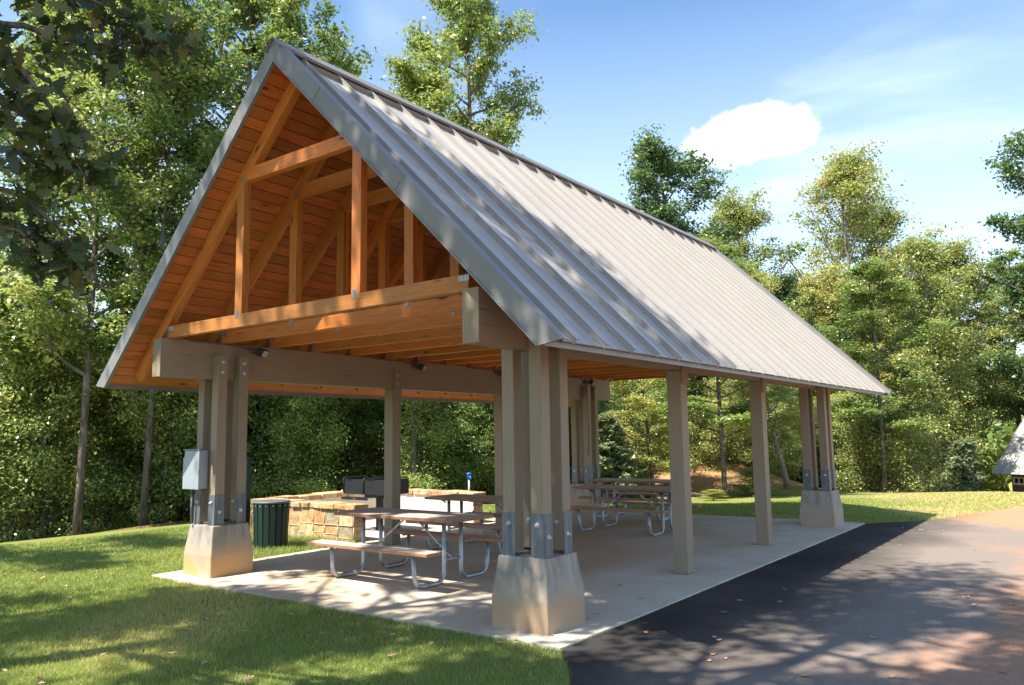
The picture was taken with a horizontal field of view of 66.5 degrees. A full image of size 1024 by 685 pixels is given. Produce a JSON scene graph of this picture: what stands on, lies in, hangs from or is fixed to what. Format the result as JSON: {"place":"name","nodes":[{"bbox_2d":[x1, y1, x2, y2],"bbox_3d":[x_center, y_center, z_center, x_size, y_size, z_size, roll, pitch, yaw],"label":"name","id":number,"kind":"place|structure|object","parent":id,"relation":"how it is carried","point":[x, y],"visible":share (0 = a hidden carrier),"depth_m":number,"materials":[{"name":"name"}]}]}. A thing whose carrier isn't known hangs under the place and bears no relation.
{"place":"outdoors","nodes":[
{"label":"outdoors","id":0,"kind":"place"},
{"bbox_2d":[0,455,1023,684],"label":"lawn","id":1,"kind":"structure","parent":0,"point":[703,478],"depth_m":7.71,"materials":[{"name":"green plant"}]},
{"bbox_2d":[0,329,59,538],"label":"oak tree","id":2,"kind":"object","parent":1,"relation":"on","point":[21,478],"visible":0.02,"depth_m":23.86,"materials":[{"name":"green plant"}]},
{"bbox_2d":[0,257,78,539],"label":"tall tree","id":3,"kind":"object","parent":1,"relation":"on","point":[19,306],"visible":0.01,"depth_m":24.07,"materials":[{"name":"green plant"}]},
{"bbox_2d":[0,359,100,542],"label":"shrub","id":4,"kind":"object","parent":1,"relation":"on","point":[4,537],"visible":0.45,"depth_m":20.23,"materials":[{"name":"green plant"}]},
{"bbox_2d":[5,389,118,540],"bbox_3d":[-14.584,4.108,25.856,5.692,6.379,5.899,6,-9,-43],"label":"shrub","id":5,"kind":"object","parent":1,"relation":"on","point":[65,511],"depth_m":24.88,"materials":[{"name":"green plant"}]},
{"bbox_2d":[3,252,122,537],"bbox_3d":[-13.247,1.464,22.529,3.065,8.997,3.417,-2,-7,11],"label":"tall tree","id":6,"kind":"object","parent":1,"relation":"on","point":[81,317],"visible":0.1,"depth_m":22.61,"materials":[{"name":"green plant"}]},
{"bbox_2d":[0,318,134,539],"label":"shrub","id":7,"kind":"object","parent":1,"relation":"on","point":[37,367],"visible":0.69,"depth_m":20.29,"materials":[{"name":"green plant"}]},
{"bbox_2d":[0,0,145,541],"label":"tall tree","id":8,"kind":"object","parent":1,"relation":"on","point":[9,138],"visible":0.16,"depth_m":20.81,"materials":[{"name":"green plant"}]},
{"bbox_2d":[40,352,108,530],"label":"young tree","id":9,"kind":"object","parent":1,"relation":"on","point":[69,516],"visible":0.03,"depth_m":24.74,"materials":[{"name":"green plant"}]},
{"bbox_2d":[0,0,203,305],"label":"oak tree","id":10,"kind":"object","parent":1,"relation":"on","point":[55,163],"visible":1,"depth_m":4.66,"materials":[{"name":"green plant"}]},
{"bbox_2d":[25,369,188,531],"bbox_3d":[-11.825,3.471,22.886,4.594,5.506,4.432,-4,-8,27],"label":"shrub","id":11,"kind":"object","parent":1,"relation":"on","point":[110,453],"visible":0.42,"depth_m":22.67,"materials":[{"name":"green plant"}]},
{"bbox_2d":[0,0,225,535],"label":"tall tree","id":12,"kind":"object","parent":1,"relation":"on","point":[127,293],"visible":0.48,"depth_m":20.00,"materials":[{"name":"green plant"}]},
{"bbox_2d":[57,409,183,532],"bbox_3d":[-12.492,3.984,24.677,4.381,5.439,4.541,5,-9,-42],"label":"shrub","id":13,"kind":"object","parent":1,"relation":"on","point":[102,473],"visible":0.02,"depth_m":24.13,"materials":[{"name":"green plant"}]},
{"bbox_2d":[51,389,198,530],"bbox_3d":[-9.719,2.648,21.842,4.914,6.371,4.741,0,-7,-10],"label":"shrub","id":14,"kind":"object","parent":1,"relation":"on","point":[188,420],"visible":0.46,"depth_m":21.20,"materials":[{"name":"green plant"}]},
{"bbox_2d":[90,354,175,512],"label":"young tree","id":15,"kind":"object","parent":1,"relation":"on","point":[138,468],"visible":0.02,"depth_m":23.82,"materials":[{"name":"green plant"}]},
{"bbox_2d":[23,0,245,523],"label":"oak tree","id":16,"kind":"object","parent":1,"relation":"on","point":[108,259],"visible":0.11,"depth_m":24.61,"materials":[{"name":"green plant"}]},
{"bbox_2d":[31,5,242,525],"bbox_3d":[-9.876,-2.120,21.215,5.972,14.857,5.356,3,-8,-32],"label":"tall tree","id":17,"kind":"object","parent":1,"relation":"on","point":[106,340],"visible":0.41,"depth_m":20.69,"materials":[{"name":"green plant"}]},
{"bbox_2d":[100,267,195,521],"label":"oak tree","id":18,"kind":"object","parent":1,"relation":"on","point":[179,517],"visible":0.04,"depth_m":23.86,"materials":[{"name":"green plant"}]},
{"bbox_2d":[143,391,265,461],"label":"oak tree","id":19,"kind":"object","parent":1,"relation":"on","point":[186,407],"visible":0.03,"depth_m":22.83,"materials":[{"name":"green plant"}]},
{"bbox_2d":[116,0,377,244],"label":"oak tree","id":20,"kind":"object","parent":1,"relation":"on","point":[251,15],"visible":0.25,"depth_m":24.86,"materials":[{"name":"green plant"}]},
{"bbox_2d":[245,458,252,527],"bbox_3d":[-4.344,2.595,12.607,0.280,1.442,0.135,-6,-8,36],"label":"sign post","id":21,"kind":"object","parent":1,"relation":"on","point":[248,480],"visible":0.39,"depth_m":12.56,"materials":[{"name":"black metal"}]},
{"bbox_2d":[186,392,325,497],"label":"oak tree","id":22,"kind":"object","parent":1,"relation":"on","point":[250,449],"visible":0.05,"depth_m":22.31,"materials":[{"name":"green plant"}]},
{"bbox_2d":[137,6,389,495],"bbox_3d":[-8.015,-2.612,27.766,10.036,18.641,8.229,-1,-7,0],"label":"oak tree","id":23,"kind":"object","parent":1,"relation":"on","point":[300,32],"visible":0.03,"depth_m":26.96,"materials":[{"name":"green plant"}]},
{"bbox_2d":[252,499,290,550],"bbox_3d":[-3.813,2.882,12.357,0.580,0.758,0.580,-6,-8,36],"label":"trash can","id":24,"kind":"object","parent":1,"relation":"on","point":[270,523],"visible":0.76,"depth_m":12.14,"materials":[{"name":"metal"}]},
{"bbox_2d":[197,394,380,497],"bbox_3d":[-6.559,2.708,24.214,5.967,6.695,5.757,-1,-7,-1],"label":"shrub","id":25,"kind":"object","parent":1,"relation":"on","point":[328,469],"visible":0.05,"depth_m":23.37,"materials":[{"name":"green plant"}]},
{"bbox_2d":[248,395,351,509],"bbox_3d":[-6.393,3.100,22.483,3.944,4.772,3.806,3,-8,-29],"label":"shrub","id":26,"kind":"object","parent":1,"relation":"on","point":[257,489],"visible":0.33,"depth_m":22.04,"materials":[{"name":"green plant"}]},
{"bbox_2d":[253,396,360,495],"bbox_3d":[-5.908,3.250,22.214,3.405,4.127,3.529,-1,-7,-1],"label":"shrub","id":27,"kind":"object","parent":1,"relation":"on","point":[288,466],"visible":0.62,"depth_m":22.02,"materials":[{"name":"green plant"}]},
{"bbox_2d":[291,397,375,490],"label":"young tree","id":28,"kind":"object","parent":1,"relation":"on","point":[348,407],"visible":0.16,"depth_m":23.91,"materials":[{"name":"green plant"}]},
{"bbox_2d":[298,398,424,490],"bbox_3d":[-5.061,3.122,25.476,5.133,6.172,4.953,0,-7,-9],"label":"shrub","id":29,"kind":"object","parent":1,"relation":"on","point":[357,446],"visible":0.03,"depth_m":24.41,"materials":[{"name":"green plant"}]},
{"bbox_2d":[322,398,403,464],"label":"oak tree","id":30,"kind":"object","parent":1,"relation":"on","point":[355,452],"visible":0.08,"depth_m":23.89,"materials":[{"name":"green plant"}]},
{"bbox_2d":[250,488,485,542],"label":"stone wall","id":31,"kind":"structure","parent":1,"relation":"on","point":[311,514],"depth_m":13.67,"materials":[{"name":"stone"}]},
{"bbox_2d":[333,398,410,490],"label":"shrub","id":32,"kind":"object","parent":1,"relation":"on","point":[359,469],"visible":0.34,"depth_m":23.95,"materials":[{"name":"green plant"}]},
{"bbox_2d":[335,398,409,475],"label":"oak tree","id":33,"kind":"object","parent":1,"relation":"on","point":[364,403],"visible":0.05,"depth_m":23.93,"materials":[{"name":"green plant"}]},
{"bbox_2d":[327,419,428,482],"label":"young tree","id":34,"kind":"object","parent":1,"relation":"on","point":[374,444],"visible":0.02,"depth_m":24.36,"materials":[{"name":"green plant"}]},
{"bbox_2d":[364,399,459,479],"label":"oak tree","id":35,"kind":"object","parent":1,"relation":"on","point":[374,429],"visible":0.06,"depth_m":23.11,"materials":[{"name":"green plant"}]},
{"bbox_2d":[367,400,479,489],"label":"shrub","id":36,"kind":"object","parent":1,"relation":"on","point":[427,481],"visible":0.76,"depth_m":22.10,"materials":[{"name":"green plant"}]},
{"bbox_2d":[380,51,477,488],"bbox_3d":[-3.114,-1.825,22.548,5.654,13.637,6.304,-4,-7,22],"label":"tall tree","id":37,"kind":"object","parent":1,"relation":"on","point":[411,80],"visible":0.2,"depth_m":22.75,"materials":[{"name":"green plant"}]},
{"bbox_2d":[365,518,494,541],"bbox_3d":[-2.104,3.649,15.427,2.672,0.134,4.450,-6,-8,36],"label":"grill pad","id":38,"kind":"object","parent":1,"relation":"on","point":[370,534],"visible":0.09,"depth_m":14.76,"materials":[{"name":"concrete"}]},
{"bbox_2d":[341,475,408,530],"bbox_3d":[-2.567,2.977,14.433,1.117,0.974,0.758,-6,-8,36],"label":"park grill","id":39,"kind":"object","parent":38,"relation":"on","point":[370,487],"visible":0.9,"depth_m":14.34,"materials":[{"name":"black metal"}]},
{"bbox_2d":[406,406,485,489],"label":"oak tree","id":40,"kind":"object","parent":1,"relation":"on","point":[458,453],"depth_m":25.35,"materials":[{"name":"green plant"}]},
{"bbox_2d":[425,402,494,503],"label":"shrub","id":41,"kind":"object","parent":1,"relation":"on","point":[472,409],"visible":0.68,"depth_m":22.36,"materials":[{"name":"green plant"}]},
{"bbox_2d":[433,403,494,503],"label":"shrub","id":42,"kind":"object","parent":1,"relation":"on","point":[463,472],"visible":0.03,"depth_m":25.42,"materials":[{"name":"green plant"}]},
{"bbox_2d":[390,0,550,154],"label":"oak tree","id":43,"kind":"object","parent":1,"relation":"on","point":[474,21],"visible":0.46,"depth_m":28.05,"materials":[{"name":"green plant"}]},
{"bbox_2d":[446,406,494,503],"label":"young tree","id":44,"kind":"object","parent":1,"relation":"on","point":[472,457],"visible":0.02,"depth_m":24.02,"materials":[{"name":"green plant"}]},
{"bbox_2d":[448,403,522,503],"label":"shrub","id":45,"kind":"object","parent":1,"relation":"on","point":[491,420],"visible":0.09,"depth_m":22.71,"materials":[{"name":"green plant"}]},
{"bbox_2d":[152,511,864,650],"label":"patio slab","id":46,"kind":"structure","parent":1,"relation":"on","point":[454,599],"depth_m":9.64,"materials":[{"name":"concrete"}]},
{"bbox_2d":[306,507,502,588],"bbox_3d":[-1.242,2.481,9.577,2.005,0.760,1.580,-6,-8,36],"label":"picnic table","id":47,"kind":"object","parent":46,"relation":"on","point":[436,517],"visible":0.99,"depth_m":9.42,"materials":[{"name":"brown wood"}]},
{"bbox_2d":[405,494,572,554],"bbox_3d":[-0.345,2.740,11.850,2.005,0.760,1.580,-6,-8,36],"label":"picnic table","id":48,"kind":"object","parent":46,"relation":"on","point":[481,499],"visible":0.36,"depth_m":11.79,"materials":[{"name":"brown wood"}]},
{"bbox_2d":[96,37,893,635],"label":"picnic pavilion","id":49,"kind":"structure","parent":46,"relation":"on","point":[338,233],"depth_m":9.55,"materials":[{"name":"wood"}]},
{"bbox_2d":[182,449,208,523],"bbox_3d":[-4.052,1.837,9.961,0.370,0.950,0.142,-6,-8,36],"label":"electrical box","id":50,"kind":"object","parent":49,"relation":"attached to","point":[195,466],"visible":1,"depth_m":9.92,"materials":[{"name":"metal"}]},
{"bbox_2d":[182,451,199,489],"bbox_3d":[-4.088,1.628,9.946,0.359,0.476,0.014,-6,-8,36],"label":"door","id":51,"kind":"structure","parent":50,"relation":"in","point":[191,461],"depth_m":9.93,"materials":[{"name":"metal"}]},
{"bbox_2d":[190,341,268,357],"bbox_3d":[-3.659,0.091,10.225,0.205,0.153,1.103,-6,-8,36],"label":"floodlight","id":52,"kind":"object","parent":49,"relation":"attached to","point":[262,352],"visible":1,"depth_m":10.49,"materials":[{"name":"plastic"}]},
{"bbox_2d":[374,358,426,370],"bbox_3d":[-1.780,0.363,12.726,0.205,0.153,1.103,-6,-8,36],"label":"floodlight","id":53,"kind":"object","parent":49,"relation":"attached to","point":[422,366],"visible":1,"depth_m":13.00,"materials":[{"name":"plastic"}]},
{"bbox_2d":[570,484,702,536],"bbox_3d":[2.107,2.932,13.753,2.005,0.760,1.580,-6,-9,37],"label":"picnic table","id":54,"kind":"object","parent":46,"relation":"on","point":[592,488],"visible":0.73,"depth_m":13.61,"materials":[{"name":"brown wood"}]},
{"bbox_2d":[578,478,701,521],"bbox_3d":[2.611,3.179,15.884,2.005,0.760,1.580,-6,-8,35],"label":"picnic table","id":55,"kind":"object","parent":46,"relation":"on","point":[666,482],"visible":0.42,"depth_m":15.77,"materials":[{"name":"brown wood"}]},
{"bbox_2d":[18,372,1023,522],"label":"woodland","id":56,"kind":"object","parent":1,"relation":"on","point":[1004,431],"depth_m":53.05,"materials":[{"name":"green plant"}]},
{"bbox_2d":[570,406,649,496],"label":"shrub","id":57,"kind":"object","parent":1,"relation":"on","point":[601,410],"visible":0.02,"depth_m":26.05,"materials":[{"name":"green plant"}]},
{"bbox_2d":[577,412,660,498],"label":"pine sapling","id":58,"kind":"object","parent":1,"relation":"on","point":[612,443],"visible":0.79,"depth_m":22.49,"materials":[{"name":"green plant"}]},
{"bbox_2d":[605,380,667,465],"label":"young tree","id":59,"kind":"object","parent":1,"relation":"on","point":[613,402],"visible":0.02,"depth_m":32.14,"materials":[{"name":"green plant"}]},
{"bbox_2d":[608,378,669,474],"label":"shrub","id":60,"kind":"object","parent":1,"relation":"on","point":[633,383],"visible":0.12,"depth_m":29.00,"materials":[{"name":"green plant"}]},
{"bbox_2d":[621,430,659,496],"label":"shrub","id":61,"kind":"object","parent":1,"relation":"on","point":[642,468],"visible":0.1,"depth_m":24.87,"materials":[{"name":"green plant"}]},
{"bbox_2d":[600,378,704,492],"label":"maple tree","id":62,"kind":"object","parent":1,"relation":"on","point":[639,402],"visible":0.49,"depth_m":23.80,"materials":[{"name":"green plant"}]},
{"bbox_2d":[625,392,700,473],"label":"shrub","id":63,"kind":"object","parent":1,"relation":"on","point":[652,429],"visible":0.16,"depth_m":27.37,"materials":[{"name":"green plant"}]},
{"bbox_2d":[657,411,704,468],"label":"shrub","id":64,"kind":"object","parent":1,"relation":"on","point":[691,452],"visible":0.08,"depth_m":26.82,"materials":[{"name":"green plant"}]},
{"bbox_2d":[656,399,734,472],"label":"shrub","id":65,"kind":"object","parent":1,"relation":"on","point":[710,447],"visible":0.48,"depth_m":26.38,"materials":[{"name":"green plant"}]},
{"bbox_2d":[666,375,726,453],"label":"oak tree","id":66,"kind":"object","parent":1,"relation":"on","point":[694,392],"visible":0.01,"depth_m":34.01,"materials":[{"name":"green plant"}]},
{"bbox_2d":[605,123,816,426],"bbox_3d":[7.662,-0.829,35.767,10.312,17.832,8.117,1,-7,-12],"label":"oak tree","id":67,"kind":"object","parent":1,"relation":"on","point":[650,157],"visible":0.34,"depth_m":35.50,"materials":[{"name":"green plant"}]},
{"bbox_2d":[700,489,729,500],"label":"shrub","id":68,"kind":"object","parent":1,"relation":"on","point":[712,495],"visible":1,"depth_m":21.21,"materials":[{"name":"plant"}]},
{"bbox_2d":[647,232,801,498],"bbox_3d":[6.143,0.780,22.346,5.176,7.698,4.642,2,-7,-24],"label":"tall tree","id":69,"kind":"object","parent":1,"relation":"on","point":[742,414],"visible":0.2,"depth_m":22.15,"materials":[{"name":"green plant"}]},
{"bbox_2d":[689,377,787,471],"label":"shrub","id":70,"kind":"object","parent":1,"relation":"on","point":[747,455],"visible":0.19,"depth_m":27.27,"materials":[{"name":"green plant"}]},
{"bbox_2d":[727,468,790,496],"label":"shrub","id":71,"kind":"object","parent":1,"relation":"on","point":[746,473],"visible":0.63,"depth_m":22.81,"materials":[{"name":"green plant"}]},
{"bbox_2d":[723,396,799,472],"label":"shrub","id":72,"kind":"object","parent":1,"relation":"on","point":[774,459],"visible":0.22,"depth_m":26.86,"materials":[{"name":"green plant"}]},
{"bbox_2d":[695,182,836,377],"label":"gum tree","id":73,"kind":"object","parent":1,"relation":"on","point":[735,214],"visible":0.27,"depth_m":40.78,"materials":[{"name":"green plant"}]},
{"bbox_2d":[716,259,830,421],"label":"oak tree","id":74,"kind":"object","parent":1,"relation":"on","point":[770,288],"visible":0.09,"depth_m":31.59,"materials":[{"name":"green plant"}]},
{"bbox_2d":[698,378,865,489],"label":"gum tree","id":75,"kind":"object","parent":1,"relation":"on","point":[791,420],"visible":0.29,"depth_m":24.23,"materials":[{"name":"green plant"}]},
{"bbox_2d":[735,384,833,479],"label":"shrub","id":76,"kind":"object","parent":1,"relation":"on","point":[800,449],"visible":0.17,"depth_m":28.71,"materials":[{"name":"green plant"}]},
{"bbox_2d":[770,426,801,479],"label":"shrub","id":77,"kind":"object","parent":1,"relation":"on","point":[791,463],"visible":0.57,"depth_m":27.65,"materials":[{"name":"green plant"}]},
{"bbox_2d":[771,426,819,482],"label":"shrub","id":78,"kind":"object","parent":1,"relation":"on","point":[798,476],"visible":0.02,"depth_m":30.51,"materials":[{"name":"green plant"}]},
{"bbox_2d":[771,266,830,415],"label":"oak tree","id":79,"kind":"object","parent":1,"relation":"on","point":[783,294],"visible":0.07,"depth_m":34.74,"materials":[{"name":"green plant"}]},
{"bbox_2d":[787,285,838,394],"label":"oak tree","id":80,"kind":"object","parent":1,"relation":"on","point":[812,294],"visible":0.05,"depth_m":36.40,"materials":[{"name":"green plant"}]},
{"bbox_2d":[786,417,863,491],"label":"shrub","id":81,"kind":"object","parent":1,"relation":"on","point":[817,452],"visible":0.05,"depth_m":30.61,"materials":[{"name":"green plant"}]},
{"bbox_2d":[784,270,895,440],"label":"oak tree","id":82,"kind":"object","parent":1,"relation":"on","point":[808,282],"visible":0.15,"depth_m":36.66,"materials":[{"name":"green plant"}]},
{"bbox_2d":[800,391,889,491],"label":"shrub","id":83,"kind":"object","parent":1,"relation":"on","point":[842,459],"visible":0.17,"depth_m":29.60,"materials":[{"name":"green plant"}]},
{"bbox_2d":[813,380,907,491],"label":"tree","id":84,"kind":"object","parent":1,"relation":"on","point":[837,391],"visible":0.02,"depth_m":32.68,"materials":[{"name":"green plant"}]},
{"bbox_2d":[762,136,967,394],"bbox_3d":[16.779,-0.431,39.527,11.328,19.276,10.525,-5,-8,32],"label":"gum tree","id":85,"kind":"object","parent":1,"relation":"on","point":[841,179],"visible":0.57,"depth_m":39.40,"materials":[{"name":"green plant"}]},
{"bbox_2d":[803,272,928,453],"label":"oak tree","id":86,"kind":"object","parent":1,"relation":"on","point":[871,347],"visible":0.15,"depth_m":36.70,"materials":[{"name":"green plant"}]},
{"bbox_2d":[820,407,930,492],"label":"shrub","id":87,"kind":"object","parent":1,"relation":"on","point":[850,482],"visible":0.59,"depth_m":28.19,"materials":[{"name":"green plant"}]},
{"bbox_2d":[836,390,925,489],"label":"shrub","id":88,"kind":"object","parent":1,"relation":"on","point":[886,399],"visible":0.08,"depth_m":33.47,"materials":[{"name":"green plant"}]},
{"bbox_2d":[814,256,958,491],"bbox_3d":[13.187,1.307,27.594,5.309,8.613,4.761,4,-9,-38],"label":"tall tree","id":89,"kind":"object","parent":1,"relation":"on","point":[871,271],"visible":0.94,"depth_m":27.28,"materials":[{"name":"green plant"}]},
{"bbox_2d":[837,411,961,492],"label":"shrub","id":90,"kind":"object","parent":1,"relation":"on","point":[917,482],"visible":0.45,"depth_m":27.69,"materials":[{"name":"green plant"}]},
{"bbox_2d":[791,190,1011,400],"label":"gum tree","id":91,"kind":"object","parent":1,"relation":"on","point":[888,218],"visible":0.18,"depth_m":43.08,"materials":[{"name":"green plant"}]},
{"bbox_2d":[855,338,949,452],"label":"oak tree","id":92,"kind":"object","parent":1,"relation":"on","point":[915,395],"visible":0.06,"depth_m":37.00,"materials":[{"name":"green plant"}]},
{"bbox_2d":[879,429,970,491],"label":"shrub","id":93,"kind":"object","parent":1,"relation":"on","point":[928,441],"visible":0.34,"depth_m":28.63,"materials":[{"name":"green plant"}]},
{"bbox_2d":[833,234,1023,446],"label":"gum tree","id":94,"kind":"object","parent":1,"relation":"on","point":[960,252],"visible":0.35,"depth_m":39.95,"materials":[{"name":"green plant"}]},
{"bbox_2d":[878,231,1003,471],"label":"maple tree","id":95,"kind":"object","parent":1,"relation":"on","point":[916,251],"visible":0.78,"depth_m":34.01,"materials":[{"name":"green plant"}]},
{"bbox_2d":[865,271,1022,475],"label":"young tree","id":96,"kind":"object","parent":1,"relation":"on","point":[963,304],"visible":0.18,"depth_m":37.56,"materials":[{"name":"green plant"}]},
{"bbox_2d":[910,409,994,488],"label":"shrub","id":97,"kind":"object","parent":1,"relation":"on","point":[938,446],"visible":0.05,"depth_m":35.00,"materials":[{"name":"green plant"}]},
{"bbox_2d":[923,321,993,465],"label":"oak tree","id":98,"kind":"object","parent":1,"relation":"on","point":[967,403],"visible":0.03,"depth_m":41.59,"materials":[{"name":"green plant"}]},
{"bbox_2d":[933,437,988,491],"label":"pine sapling","id":99,"kind":"object","parent":1,"relation":"on","point":[965,459],"visible":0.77,"depth_m":30.45,"materials":[{"name":"green plant"}]},
{"bbox_2d":[927,128,1023,424],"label":"oak tree","id":100,"kind":"object","parent":1,"relation":"on","point":[1015,288],"visible":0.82,"depth_m":39.68,"materials":[{"name":"green plant"}]},
{"bbox_2d":[954,276,1023,488],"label":"oak tree","id":101,"kind":"object","parent":1,"relation":"on","point":[985,309],"visible":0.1,"depth_m":42.87,"materials":[{"name":"green plant"}]},
{"bbox_2d":[963,247,1023,427],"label":"oak tree","id":102,"kind":"object","parent":1,"relation":"on","point":[1014,256],"visible":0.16,"depth_m":46.06,"materials":[{"name":"green plant"}]},
{"bbox_2d":[991,418,1023,491],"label":"restroom building","id":103,"kind":"structure","parent":1,"relation":"on","point":[1010,461],"depth_m":34.76,"materials":[{"name":"white"}]},
{"bbox_2d":[0,0,1023,390],"label":"sky","id":104,"kind":"structure","parent":0,"point":[762,87],"materials":[{"name":"blue"}]},
{"bbox_2d":[561,506,1023,684],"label":"driveway","id":105,"kind":"structure","parent":0,"point":[895,588],"depth_m":7.03,"materials":[{"name":"grey asphalt"}]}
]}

